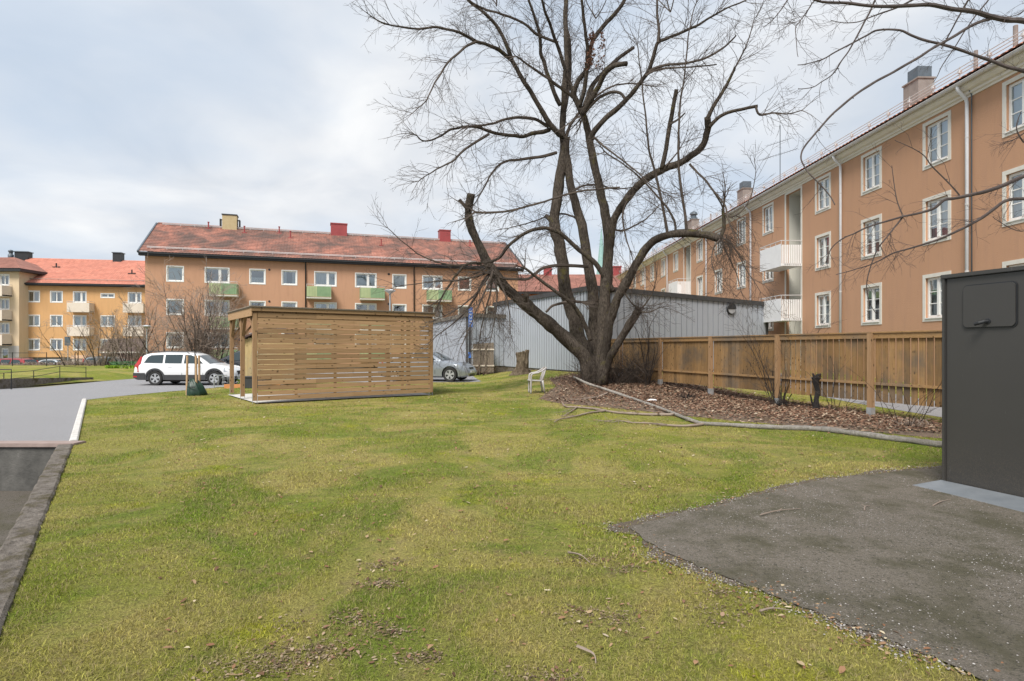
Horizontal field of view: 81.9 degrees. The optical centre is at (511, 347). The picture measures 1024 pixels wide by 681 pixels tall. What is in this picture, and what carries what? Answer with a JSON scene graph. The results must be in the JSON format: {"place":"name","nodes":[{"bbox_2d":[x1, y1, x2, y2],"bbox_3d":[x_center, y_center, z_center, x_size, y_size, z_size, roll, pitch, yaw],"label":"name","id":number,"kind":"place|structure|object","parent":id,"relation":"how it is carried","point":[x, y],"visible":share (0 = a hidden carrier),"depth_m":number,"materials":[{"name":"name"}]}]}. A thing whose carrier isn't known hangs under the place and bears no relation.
{"place":"outdoors","nodes":[
{"label":"outdoors","id":0,"kind":"place"},
{"bbox_2d":[0,491,31,546],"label":"ramp floor","id":1,"kind":"structure","parent":0,"point":[12,503],"depth_m":8.84,"materials":[{"name":"concrete"}]},
{"bbox_2d":[0,444,72,635],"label":"retaining wall","id":2,"kind":"structure","parent":1,"relation":"on","point":[17,548],"depth_m":5.02,"materials":[{"name":"concrete"}]},
{"bbox_2d":[0,441,85,490],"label":"retaining wall","id":3,"kind":"structure","parent":1,"relation":"on","point":[23,465],"depth_m":9.64,"materials":[{"name":"concrete"}]},
{"bbox_2d":[0,365,134,385],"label":"front lawn","id":4,"kind":"structure","parent":0,"point":[99,373],"depth_m":35.32,"materials":[{"name":"plant"}]},
{"bbox_2d":[0,366,92,388],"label":"fence","id":5,"kind":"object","parent":4,"relation":"on","point":[23,382],"depth_m":27.55,"materials":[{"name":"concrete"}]},
{"bbox_2d":[0,360,120,364],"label":"bare hedge","id":6,"kind":"object","parent":4,"relation":"on","point":[44,363],"visible":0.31,"depth_m":47.96,"materials":[{"name":"brown plant"}]},
{"bbox_2d":[29,319,104,365],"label":"bare shrub","id":7,"kind":"object","parent":4,"relation":"on","point":[78,345],"visible":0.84,"depth_m":46.64,"materials":[{"name":"brown plant"}]},
{"bbox_2d":[41,308,134,365],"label":"bare shrub","id":8,"kind":"object","parent":4,"relation":"on","point":[103,357],"visible":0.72,"depth_m":45.96,"materials":[{"name":"brown plant"}]},
{"bbox_2d":[105,365,133,368],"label":"daffodil leaves","id":9,"kind":"object","parent":4,"relation":"on","point":[119,366],"visible":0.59,"depth_m":40.66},
{"bbox_2d":[109,361,136,364],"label":"green plants","id":10,"kind":"object","parent":4,"relation":"on","point":[125,362],"visible":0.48,"depth_m":42.51,"materials":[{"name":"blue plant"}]},
{"bbox_2d":[87,285,187,362],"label":"bare shrub","id":11,"kind":"object","parent":4,"relation":"on","point":[126,345],"visible":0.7,"depth_m":44.18,"materials":[{"name":"brown plant"}]},
{"bbox_2d":[89,312,210,366],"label":"bare shrub","id":12,"kind":"object","parent":4,"relation":"on","point":[170,348],"visible":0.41,"depth_m":40.70,"materials":[{"name":"brown plant"}]},
{"bbox_2d":[0,372,479,440],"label":"road","id":13,"kind":"structure","parent":0,"point":[47,413],"depth_m":17.35,"materials":[{"name":"asphalt"}]},
{"bbox_2d":[69,398,86,440],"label":"white kerb","id":14,"kind":"structure","parent":13,"relation":"on","point":[75,434],"depth_m":12.16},
{"bbox_2d":[133,351,239,384],"bbox_3d":[-15.934,1.015,29.400,4.905,1.662,2.250,0,0,0],"label":"parked car","id":15,"kind":"object","parent":13,"relation":"on","point":[161,367],"visible":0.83,"depth_m":28.54,"materials":[{"name":"white paint"}]},
{"bbox_2d":[219,351,239,365],"bbox_3d":[-14.664,0.952,33.000,4.625,1.788,2.220,0,0,0],"label":"parked car","id":16,"kind":"object","parent":13,"relation":"on","point":[226,359],"visible":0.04,"depth_m":32.19,"materials":[{"name":"grey paint"}]},
{"bbox_2d":[378,351,476,381],"bbox_3d":[-4.051,0.873,28.427,4.545,1.448,2.200,0,0,14],"label":"parked car","id":17,"kind":"object","parent":13,"relation":"on","point":[448,374],"visible":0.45,"depth_m":27.39,"materials":[{"name":"silver metal"}]},
{"bbox_2d":[245,376,271,387],"bbox_3d":[-10.232,1.391,23.600,1.060,0.470,0.660,0,0,0],"label":"storage box","id":18,"kind":"object","parent":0,"point":[248,381],"visible":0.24,"depth_m":23.30,"materials":[{"name":"plastic"}]},
{"bbox_2d":[0,368,990,680],"bbox_3d":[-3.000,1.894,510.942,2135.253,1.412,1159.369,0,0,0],"label":"ground","id":19,"kind":"structure","parent":0,"point":[474,508],"depth_m":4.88,"materials":[{"name":"plant"}]},
{"bbox_2d":[0,257,47,358],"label":"apartment building","id":20,"kind":"structure","parent":19,"relation":"on","point":[15,316],"depth_m":67.45,"materials":[{"name":"beige paint"}]},
{"bbox_2d":[0,274,9,285],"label":"window","id":21,"kind":"structure","parent":20,"relation":"in","point":[4,275],"depth_m":67.48,"materials":[{"name":"white paint"}]},
{"bbox_2d":[0,323,9,333],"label":"window","id":22,"kind":"structure","parent":20,"relation":"in","point":[4,324],"depth_m":67.48,"materials":[{"name":"white paint"}]},
{"bbox_2d":[2,250,144,360],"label":"apartment building","id":23,"kind":"structure","parent":19,"relation":"on","point":[78,288],"depth_m":69.90,"materials":[{"name":"yellow paint"}]},
{"bbox_2d":[28,290,39,301],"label":"window","id":24,"kind":"structure","parent":23,"relation":"in","point":[38,292],"depth_m":68.90,"materials":[{"name":"white paint"}]},
{"bbox_2d":[29,315,39,326],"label":"window","id":25,"kind":"structure","parent":23,"relation":"in","point":[34,319],"depth_m":68.91,"materials":[{"name":"white paint"}]},
{"bbox_2d":[29,339,39,349],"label":"window","id":26,"kind":"structure","parent":23,"relation":"in","point":[38,343],"depth_m":68.93,"materials":[{"name":"white paint"}]},
{"bbox_2d":[50,291,62,302],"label":"window","id":27,"kind":"structure","parent":23,"relation":"in","point":[52,293],"depth_m":69.35,"materials":[{"name":"white paint"}]},
{"bbox_2d":[50,315,62,326],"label":"window","id":28,"kind":"structure","parent":23,"relation":"in","point":[59,318],"depth_m":69.35,"materials":[{"name":"white paint"}]},
{"bbox_2d":[50,339,62,349],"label":"window","id":29,"kind":"structure","parent":23,"relation":"in","point":[53,344],"depth_m":69.37,"materials":[{"name":"glass"}]},
{"bbox_2d":[73,291,86,302],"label":"window","id":30,"kind":"structure","parent":23,"relation":"in","point":[83,294],"depth_m":69.81,"materials":[{"name":"white paint"}]},
{"bbox_2d":[73,315,86,326],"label":"window","id":31,"kind":"structure","parent":23,"relation":"in","point":[83,318],"depth_m":69.81,"materials":[{"name":"glass"}]},
{"bbox_2d":[73,339,86,349],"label":"window","id":32,"kind":"structure","parent":23,"relation":"in","point":[74,341],"depth_m":69.81,"materials":[{"name":"glass"}]},
{"bbox_2d":[100,315,114,326],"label":"window","id":33,"kind":"structure","parent":23,"relation":"in","point":[101,316],"depth_m":70.36,"materials":[{"name":"glass"}]},
{"bbox_2d":[128,292,141,302],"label":"window","id":34,"kind":"structure","parent":23,"relation":"in","point":[130,294],"depth_m":70.91,"materials":[{"name":"white paint"}]},
{"bbox_2d":[128,316,141,326],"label":"window","id":35,"kind":"structure","parent":23,"relation":"in","point":[130,321],"depth_m":70.93,"materials":[{"name":"white paint"}]},
{"bbox_2d":[128,253,248,358],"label":"bare shrub","id":36,"kind":"object","parent":19,"relation":"on","point":[205,344],"visible":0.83,"depth_m":40.39,"materials":[{"name":"brown plant"}]},
{"bbox_2d":[183,315,206,377],"bbox_3d":[-10.497,0.212,19.640,0.717,2.883,0.745,0,0,0],"label":"young tree","id":37,"kind":"object","parent":19,"relation":"on","point":[194,341],"visible":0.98,"depth_m":19.69,"materials":[{"name":"brown plant"}]},
{"bbox_2d":[187,378,206,395],"bbox_3d":[-10.504,1.313,19.653,0.632,0.580,0.566,0,0,0],"label":"watering bag","id":38,"kind":"object","parent":19,"relation":"on","point":[195,388],"visible":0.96,"depth_m":19.51,"materials":[{"name":"green plastic"}]},
{"bbox_2d":[164,292,250,358],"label":"bare shrub","id":39,"kind":"object","parent":19,"relation":"on","point":[219,338],"visible":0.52,"depth_m":41.56,"materials":[{"name":"brown plant"}]},
{"bbox_2d":[214,375,239,387],"bbox_3d":[-11.965,1.423,24.823,1.120,0.560,0.331,0,0,-35],"label":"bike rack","id":40,"kind":"object","parent":19,"relation":"on","point":[222,380],"visible":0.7,"depth_m":24.55,"materials":[{"name":"metal"}]},
{"bbox_2d":[238,328,305,379],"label":"timber shed","id":41,"kind":"structure","parent":19,"relation":"on","point":[248,354],"depth_m":24.67,"materials":[{"name":"white paint"}]},
{"bbox_2d":[229,389,430,402],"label":"shelter floor","id":42,"kind":"structure","parent":19,"relation":"on","point":[248,397],"depth_m":18.76,"materials":[{"name":"concrete"}]},
{"bbox_2d":[226,305,436,403],"bbox_3d":[-5.980,0.278,19.591,5.792,2.885,3.810,0,0,-35],"label":"slatted shelter","id":43,"kind":"object","parent":42,"relation":"on","point":[312,325],"visible":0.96,"depth_m":17.95,"materials":[{"name":"brown wood"}]},
{"bbox_2d":[137,213,523,368],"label":"apartment building","id":44,"kind":"structure","parent":19,"relation":"on","point":[292,268],"depth_m":53.76,"materials":[{"name":"orange paint"}]},
{"bbox_2d":[166,265,183,281],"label":"window","id":45,"kind":"structure","parent":44,"relation":"in","point":[170,277],"depth_m":49.82,"materials":[{"name":"white paint"}]},
{"bbox_2d":[166,299,183,314],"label":"window","id":46,"kind":"structure","parent":44,"relation":"in","point":[171,302],"depth_m":49.80,"materials":[{"name":"glass"}]},
{"bbox_2d":[205,267,229,282],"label":"window","id":47,"kind":"structure","parent":44,"relation":"in","point":[219,268],"depth_m":50.76,"materials":[{"name":"white paint"}]},
{"bbox_2d":[205,300,229,315],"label":"window","id":48,"kind":"structure","parent":44,"relation":"in","point":[228,301],"depth_m":50.81,"materials":[{"name":"glass"}]},
{"bbox_2d":[249,268,265,284],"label":"window","id":49,"kind":"structure","parent":44,"relation":"in","point":[252,280],"depth_m":51.78,"materials":[{"name":"white paint"}]},
{"bbox_2d":[281,270,296,285],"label":"window","id":50,"kind":"structure","parent":44,"relation":"in","point":[294,272],"depth_m":52.58,"materials":[{"name":"white paint"}]},
{"bbox_2d":[314,271,336,286],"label":"window","id":51,"kind":"structure","parent":44,"relation":"in","point":[320,277],"depth_m":53.55,"materials":[{"name":"white paint"}]},
{"bbox_2d":[314,302,336,308],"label":"window","id":52,"kind":"structure","parent":44,"relation":"in","point":[316,304],"depth_m":53.51,"materials":[{"name":"white paint"}]},
{"bbox_2d":[355,273,376,287],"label":"window","id":53,"kind":"structure","parent":44,"relation":"in","point":[365,281],"depth_m":54.64,"materials":[{"name":"white paint"}]},
{"bbox_2d":[392,274,406,288],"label":"window","id":54,"kind":"structure","parent":44,"relation":"in","point":[399,279],"depth_m":55.63,"materials":[{"name":"white paint"}]},
{"bbox_2d":[392,304,406,310],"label":"window","id":55,"kind":"structure","parent":44,"relation":"in","point":[394,306],"depth_m":55.58,"materials":[{"name":"white paint"}]},
{"bbox_2d":[422,275,441,289],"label":"window","id":56,"kind":"structure","parent":44,"relation":"in","point":[424,279],"depth_m":56.49,"materials":[{"name":"white paint"}]},
{"bbox_2d":[422,304,441,318],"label":"window","id":57,"kind":"structure","parent":44,"relation":"in","point":[424,307],"depth_m":56.62,"materials":[{"name":"white paint"}]},
{"bbox_2d":[420,313,509,373],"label":"garage","id":58,"kind":"structure","parent":19,"relation":"on","point":[499,351],"depth_m":35.13,"materials":[{"name":"metal"}]},
{"bbox_2d":[468,308,472,363],"bbox_3d":[-2.346,-0.295,33.378,0.240,3.969,0.144,0,0,0],"label":"sign post","id":59,"kind":"object","parent":19,"relation":"on","point":[469,357],"visible":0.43,"depth_m":33.31,"materials":[{"name":"blue metal"}]},
{"bbox_2d":[162,552,781,680],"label":"soil crumbs","id":60,"kind":"object","parent":19,"relation":"on","point":[279,665],"visible":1,"depth_m":3.11,"materials":[{"name":"soil"}]},
{"bbox_2d":[471,343,493,373],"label":"board gate","id":61,"kind":"structure","parent":19,"relation":"on","point":[490,363],"depth_m":34.21,"materials":[{"name":"wood"}]},
{"bbox_2d":[195,549,785,680],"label":"leaf clumps","id":62,"kind":"object","parent":19,"relation":"on","point":[453,673],"visible":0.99,"depth_m":3.25,"materials":[{"name":"brown plant"}]},
{"bbox_2d":[510,350,530,375],"bbox_3d":[0.565,0.815,28.838,1.382,1.408,1.514,0,0,-35],"label":"tree stump","id":63,"kind":"object","parent":19,"relation":"on","point":[522,365],"visible":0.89,"depth_m":28.65,"materials":[{"name":"wood"}]},
{"bbox_2d":[527,367,546,393],"bbox_3d":[0.817,1.083,19.504,0.595,0.879,0.536,0,0,-6],"label":"garden chair","id":64,"kind":"object","parent":19,"relation":"on","point":[541,379],"visible":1,"depth_m":19.30,"materials":[{"name":"white plastic"}]},
{"bbox_2d":[158,391,957,680],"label":"lawn leaves","id":65,"kind":"object","parent":19,"relation":"on","point":[842,668],"visible":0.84,"depth_m":6.71,"materials":[{"name":"plant"}]},
{"bbox_2d":[518,266,621,295],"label":"apartment building","id":66,"kind":"structure","parent":19,"relation":"on","point":[576,280],"depth_m":78.62,"materials":[{"name":"red paint"}]},
{"bbox_2d":[596,227,602,273],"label":"church spire","id":67,"kind":"structure","parent":19,"relation":"on","point":[600,258],"depth_m":199.34,"materials":[{"name":"teal metal"}]},
{"bbox_2d":[493,285,767,371],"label":"garage","id":68,"kind":"structure","parent":19,"relation":"on","point":[541,344],"depth_m":30.05,"materials":[{"name":"metal"}]},
{"bbox_2d":[726,303,736,314],"bbox_3d":[11.401,-2.006,30.629,0.620,0.620,0.130,0,0,-26],"label":"wall lamp","id":69,"kind":"object","parent":68,"relation":"attached to","point":[731,309],"visible":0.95,"depth_m":30.57,"materials":[{"name":"black metal"}]},
{"bbox_2d":[530,373,941,437],"bbox_3d":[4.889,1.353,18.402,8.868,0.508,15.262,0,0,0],"label":"bed leaves","id":70,"kind":"object","parent":19,"relation":"on","point":[804,409],"visible":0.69,"depth_m":15.64,"materials":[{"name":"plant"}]},
{"bbox_2d":[345,0,837,385],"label":"bare linden tree","id":71,"kind":"object","parent":70,"relation":"on","point":[595,353],"visible":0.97,"depth_m":20.50,"materials":[{"name":"brown plant"}]},
{"bbox_2d":[619,297,678,385],"bbox_3d":[4.965,-0.192,21.047,2.350,3.303,2.628,0,0,38],"label":"shrub","id":72,"kind":"object","parent":70,"relation":"on","point":[647,362],"visible":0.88,"depth_m":21.18,"materials":[{"name":"brown plant"}]},
{"bbox_2d":[722,301,846,404],"bbox_3d":[7.428,0.164,16.226,2.717,3.008,2.907,0,0,39],"label":"shrub","id":73,"kind":"object","parent":70,"relation":"on","point":[773,391],"visible":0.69,"depth_m":16.17,"materials":[{"name":"brown plant"}]},
{"bbox_2d":[810,373,820,409],"bbox_3d":[7.687,1.161,14.917,0.282,1.015,0.213,0,0,-44],"label":"charred stump","id":74,"kind":"object","parent":70,"relation":"on","point":[815,400],"visible":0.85,"depth_m":14.87,"materials":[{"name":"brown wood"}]},
{"bbox_2d":[802,354,895,410],"bbox_3d":[8.217,0.775,14.454,2.585,1.774,1.477,0,0,-17],"label":"shrub","id":75,"kind":"object","parent":70,"relation":"on","point":[863,403],"visible":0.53,"depth_m":14.27,"materials":[{"name":"brown plant"}]},
{"bbox_2d":[889,417,937,427],"bbox_3d":[8.202,1.573,11.729,1.424,0.483,0.736,0,0,0],"label":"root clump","id":76,"kind":"object","parent":70,"relation":"on","point":[905,420],"visible":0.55,"depth_m":11.61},
{"bbox_2d":[838,362,941,425],"bbox_3d":[7.911,0.971,11.675,1.924,1.349,2.363,0,0,0],"label":"shrub","id":77,"kind":"object","parent":76,"relation":"on","point":[910,416],"visible":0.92,"depth_m":11.77,"materials":[{"name":"brown plant"}]},
{"bbox_2d":[544,376,941,447],"bbox_3d":[2.539,1.426,15.095,4.964,0.669,15.152,0,0,-19],"label":"fallen branch","id":78,"kind":"object","parent":19,"relation":"on","point":[879,436],"visible":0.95,"depth_m":11.81,"materials":[{"name":"wood"}]},
{"bbox_2d":[608,465,941,655],"bbox_3d":[5.136,1.593,2.915,8.616,0.024,10.085,0,0,0],"label":"gravel margin","id":79,"kind":"object","parent":19,"relation":"on","point":[636,522],"visible":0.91,"depth_m":5.09,"materials":[{"name":"gravel"}]},
{"bbox_2d":[611,330,941,416],"bbox_3d":[7.321,0.678,16.208,0.186,2.066,22.587,0,0,-20],"label":"wooden fence","id":80,"kind":"object","parent":19,"relation":"on","point":[686,359],"visible":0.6,"depth_m":15.26,"materials":[{"name":"brown wood"}]},
{"bbox_2d":[616,25,1023,385],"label":"apartment building","id":81,"kind":"structure","parent":19,"relation":"on","point":[968,109],"depth_m":23.68,"materials":[{"name":"paint"}]},
{"bbox_2d":[673,251,677,272],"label":"window","id":82,"kind":"structure","parent":81,"relation":"in","point":[676,255],"depth_m":50.30,"materials":[{"name":"beige paint"}]},
{"bbox_2d":[697,238,702,262],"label":"window","id":83,"kind":"structure","parent":81,"relation":"in","point":[700,253],"depth_m":44.52,"materials":[{"name":"beige paint"}]},
{"bbox_2d":[697,275,702,294],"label":"window","id":84,"kind":"structure","parent":81,"relation":"in","point":[700,285],"depth_m":44.52,"materials":[{"name":"beige paint"}]},
{"bbox_2d":[737,216,745,245],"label":"window","id":85,"kind":"structure","parent":81,"relation":"in","point":[742,229],"depth_m":37.10,"materials":[{"name":"glass"}]},
{"bbox_2d":[737,260,745,288],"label":"window","id":86,"kind":"structure","parent":81,"relation":"in","point":[742,280],"depth_m":37.10,"materials":[{"name":"beige paint"}]},
{"bbox_2d":[762,201,773,235],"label":"window","id":87,"kind":"structure","parent":81,"relation":"in","point":[771,219],"depth_m":33.58,"materials":[{"name":"beige paint"}]},
{"bbox_2d":[762,272,773,282],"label":"window","id":88,"kind":"structure","parent":81,"relation":"in","point":[770,273],"depth_m":33.64,"materials":[{"name":"beige paint"}]},
{"bbox_2d":[815,172,830,214],"bbox_3d":[14.832,-7.290,27.997,0.245,1.700,1.320,0,0,-2],"label":"window","id":89,"kind":"structure","parent":81,"relation":"in","point":[824,204],"depth_m":28.04,"materials":[{"name":"glass"}]},
{"bbox_2d":[815,231,830,270],"bbox_3d":[14.852,-4.550,27.998,0.285,1.700,1.320,0,0,-2],"label":"window","id":90,"kind":"structure","parent":81,"relation":"in","point":[826,240],"depth_m":28.07,"materials":[{"name":"beige paint"}]},
{"bbox_2d":[815,291,830,327],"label":"window","id":91,"kind":"structure","parent":81,"relation":"in","point":[826,305],"depth_m":28.05,"materials":[{"name":"beige paint"}]},
{"bbox_2d":[861,145,881,195],"bbox_3d":[14.973,-7.290,24.443,0.245,1.700,1.320,0,0,-2],"label":"window","id":92,"kind":"structure","parent":81,"relation":"in","point":[873,164],"depth_m":24.46,"materials":[{"name":"glass"}]},
{"bbox_2d":[861,213,881,259],"bbox_3d":[14.992,-4.550,24.444,0.285,1.700,1.320,0,0,-2],"label":"window","id":93,"kind":"structure","parent":81,"relation":"in","point":[871,251],"depth_m":24.59,"materials":[{"name":"glass"}]},
{"bbox_2d":[861,282,881,324],"bbox_3d":[14.992,-1.780,24.444,0.285,1.700,1.320,0,0,-2],"label":"window","id":94,"kind":"structure","parent":81,"relation":"in","point":[872,321],"depth_m":24.48,"materials":[{"name":"beige paint"}]},
{"bbox_2d":[922,110,950,170],"bbox_3d":[15.090,-7.290,20.854,0.245,1.700,1.320,0,0,-2],"label":"window","id":95,"kind":"structure","parent":81,"relation":"in","point":[942,144],"depth_m":20.84,"materials":[{"name":"beige paint"}]},
{"bbox_2d":[922,190,950,245],"bbox_3d":[15.110,-4.550,20.854,0.285,1.700,1.320,0,0,-2],"label":"window","id":96,"kind":"structure","parent":81,"relation":"in","point":[943,212],"depth_m":20.84,"materials":[{"name":"glass"}]},
{"bbox_2d":[922,271,950,321],"bbox_3d":[15.110,-1.780,20.854,0.285,1.700,1.320,0,0,-2],"label":"window","id":97,"kind":"structure","parent":81,"relation":"in","point":[936,292],"depth_m":21.21,"materials":[{"name":"beige paint"}]},
{"bbox_2d":[1002,73,1023,137],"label":"window","id":98,"kind":"structure","parent":81,"relation":"in","point":[1016,90],"depth_m":17.94,"materials":[{"name":"beige paint"}]},
{"bbox_2d":[1002,165,1023,226],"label":"window","id":99,"kind":"structure","parent":81,"relation":"in","point":[1018,191],"depth_m":17.88,"materials":[{"name":"glass"}]},
{"bbox_2d":[1002,258,1023,267],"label":"window","id":100,"kind":"structure","parent":81,"relation":"in","point":[1018,261],"depth_m":17.80,"materials":[{"name":"beige paint"}]},
{"bbox_2d":[629,468,1023,680],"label":"asphalt pad","id":101,"kind":"object","parent":19,"relation":"on","point":[844,556],"visible":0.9,"depth_m":4.49,"materials":[{"name":"asphalt"}]},
{"bbox_2d":[601,463,1000,680],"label":"margin stones","id":102,"kind":"object","parent":101,"relation":"on","point":[860,631],"visible":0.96,"depth_m":4.00,"materials":[{"name":"stone"}]},
{"bbox_2d":[602,462,1002,679],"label":"edge leaves","id":103,"kind":"object","parent":101,"relation":"on","point":[919,659],"visible":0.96,"depth_m":3.49,"materials":[{"name":"plant"}]},
{"bbox_2d":[635,476,1023,680],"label":"pad grit","id":104,"kind":"object","parent":101,"relation":"on","point":[875,563],"visible":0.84,"depth_m":4.40,"materials":[{"name":"gravel"}]},
{"bbox_2d":[914,266,1023,511],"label":"metal cabinet","id":105,"kind":"object","parent":101,"relation":"on","point":[982,385],"visible":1,"depth_m":6.35,"materials":[{"name":"metal"}]},
{"bbox_2d":[713,369,941,416],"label":"footpath","id":106,"kind":"structure","parent":19,"relation":"on","point":[937,412],"depth_m":15.80,"materials":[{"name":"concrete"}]},
{"bbox_2d":[723,0,1023,315],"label":"bare birch tree","id":107,"kind":"object","parent":19,"relation":"on","point":[987,16],"visible":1,"depth_m":6.98,"materials":[{"name":"brown plant"}]},
{"bbox_2d":[0,0,1023,274],"label":"sky","id":108,"kind":"structure","parent":0,"point":[119,119],"materials":[{"name":"white"}]},
{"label":"parking","id":109,"kind":"structure","parent":0,"visible":0},
{"bbox_2d":[0,357,37,363],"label":"parked car","id":110,"kind":"object","parent":109,"relation":"on","point":[17,360],"visible":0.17,"depth_m":51.34,"materials":[{"name":"red paint"}]},
{"bbox_2d":[99,338,142,360],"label":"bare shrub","id":111,"kind":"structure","parent":109,"relation":"on","point":[124,348],"depth_m":56.26,"materials":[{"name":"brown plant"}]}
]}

